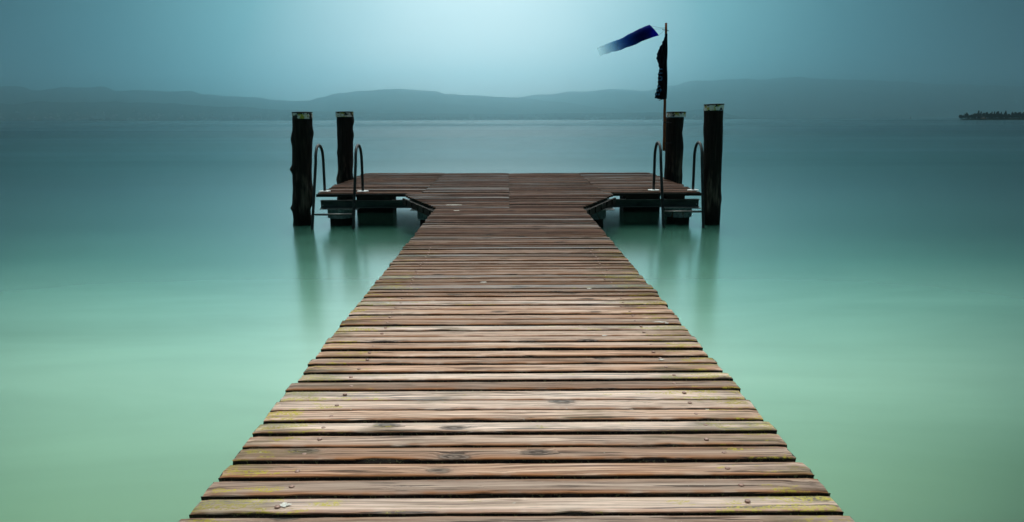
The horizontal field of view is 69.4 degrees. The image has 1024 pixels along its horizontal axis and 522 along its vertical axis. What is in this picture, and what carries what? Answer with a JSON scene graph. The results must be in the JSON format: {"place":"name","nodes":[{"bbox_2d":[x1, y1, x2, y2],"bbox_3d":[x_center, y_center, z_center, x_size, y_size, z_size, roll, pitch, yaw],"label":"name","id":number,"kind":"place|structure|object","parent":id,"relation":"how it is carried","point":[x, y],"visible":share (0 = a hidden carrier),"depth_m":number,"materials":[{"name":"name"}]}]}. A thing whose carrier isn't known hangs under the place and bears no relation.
{"place":"outdoors","nodes":[
{"label":"outdoors","id":0,"kind":"place"},
{"bbox_2d":[0,86,832,118],"bbox_3d":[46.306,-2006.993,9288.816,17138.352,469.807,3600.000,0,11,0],"label":"hills","id":1,"kind":"structure","parent":0,"point":[397,101],"depth_m":8826.08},
{"bbox_2d":[0,101,964,120],"bbox_3d":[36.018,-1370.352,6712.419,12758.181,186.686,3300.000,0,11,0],"label":"hills","id":2,"kind":"structure","parent":0,"point":[122,110],"depth_m":6169.97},
{"bbox_2d":[0,110,703,119],"bbox_3d":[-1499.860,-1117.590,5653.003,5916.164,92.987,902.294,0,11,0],"label":"town","id":3,"kind":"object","parent":2,"relation":"on","point":[361,117],"visible":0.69,"depth_m":5230.43},
{"bbox_2d":[0,119,1023,521],"bbox_3d":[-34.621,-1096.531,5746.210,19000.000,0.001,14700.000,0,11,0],"label":"water","id":4,"kind":"structure","parent":0,"point":[182,299],"depth_m":7.99,"materials":[{"name":"teal liquid"}]},
{"bbox_2d":[290,112,313,225],"bbox_3d":[-3.551,-0.884,12.564,0.492,3.238,0.339,0,11,0],"label":"mooring post","id":5,"kind":"object","parent":4,"relation":"in","point":[302,134],"visible":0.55,"depth_m":12.31,"materials":[{"name":"brown wood"}]},
{"bbox_2d":[335,111,353,199],"bbox_3d":[-3.442,-1.432,15.334,0.456,3.274,0.363,0,11,0],"label":"mooring post","id":6,"kind":"object","parent":4,"relation":"in","point":[345,132],"visible":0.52,"depth_m":15.04,"materials":[{"name":"brown wood"}]},
{"bbox_2d":[179,172,854,521],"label":"pier","id":7,"kind":"structure","parent":4,"relation":"in","point":[512,347],"depth_m":3.27,"materials":[{"name":"brown wood"}]},
{"bbox_2d":[311,144,367,228],"bbox_3d":[-2.877,-1.159,12.326,0.862,1.571,0.844,0,11,0],"label":"bathing ladder","id":8,"kind":"object","parent":7,"relation":"attached to","point":[357,146],"visible":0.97,"depth_m":12.07,"materials":[{"name":"metal"}]},
{"bbox_2d":[648,141,704,227],"bbox_3d":[2.765,-1.195,12.360,0.864,1.598,0.844,0,11,0],"label":"bathing ladder","id":9,"kind":"object","parent":7,"relation":"attached to","point":[657,143],"visible":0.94,"depth_m":12.10,"materials":[{"name":"metal"}]},
{"bbox_2d":[664,112,685,198],"bbox_3d":[3.289,-1.399,15.126,0.409,3.250,0.392,0,11,0],"label":"mooring post","id":10,"kind":"object","parent":4,"relation":"in","point":[674,147],"visible":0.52,"depth_m":14.82,"materials":[{"name":"brown wood"}]},
{"bbox_2d":[662,23,671,150],"bbox_3d":[3.083,-3.408,14.557,0.231,2.457,0.084,0,11,0],"label":"flag pole","id":11,"kind":"object","parent":10,"relation":"attached to","point":[664,126],"visible":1,"depth_m":14.67,"materials":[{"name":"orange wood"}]},
{"bbox_2d":[615,25,663,49],"bbox_3d":[2.333,-4.312,14.463,1.327,0.573,0.257,2,11,9],"label":"windsock","id":12,"kind":"object","parent":11,"relation":"attached to","point":[639,35],"visible":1,"depth_m":14.34,"materials":[{"name":"blue fabric"}]},
{"bbox_2d":[655,29,667,100],"bbox_3d":[2.920,-3.813,14.404,0.254,1.353,0.107,0,11,0],"label":"flag","id":13,"kind":"object","parent":11,"relation":"attached to","point":[661,89],"visible":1,"depth_m":14.43,"materials":[{"name":"black fabric"}]},
{"bbox_2d":[703,104,723,224],"bbox_3d":[3.359,-0.946,12.492,0.388,3.350,0.333,0,11,0],"label":"mooring post","id":14,"kind":"object","parent":4,"relation":"in","point":[713,136],"visible":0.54,"depth_m":12.24,"materials":[{"name":"brown wood"}]},
{"bbox_2d":[0,0,1023,100],"label":"sky","id":15,"kind":"structure","parent":0,"point":[288,50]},
{"bbox_2d":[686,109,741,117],"bbox_3d":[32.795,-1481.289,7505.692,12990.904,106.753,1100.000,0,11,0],"label":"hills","id":16,"kind":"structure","parent":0,"point":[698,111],"depth_m":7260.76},
{"bbox_2d":[518,77,1023,118],"bbox_3d":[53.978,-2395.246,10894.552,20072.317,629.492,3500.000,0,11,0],"label":"hills","id":17,"kind":"structure","parent":0,"point":[797,97],"depth_m":10392.67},
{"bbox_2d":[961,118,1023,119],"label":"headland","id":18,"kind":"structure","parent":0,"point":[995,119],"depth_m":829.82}
]}

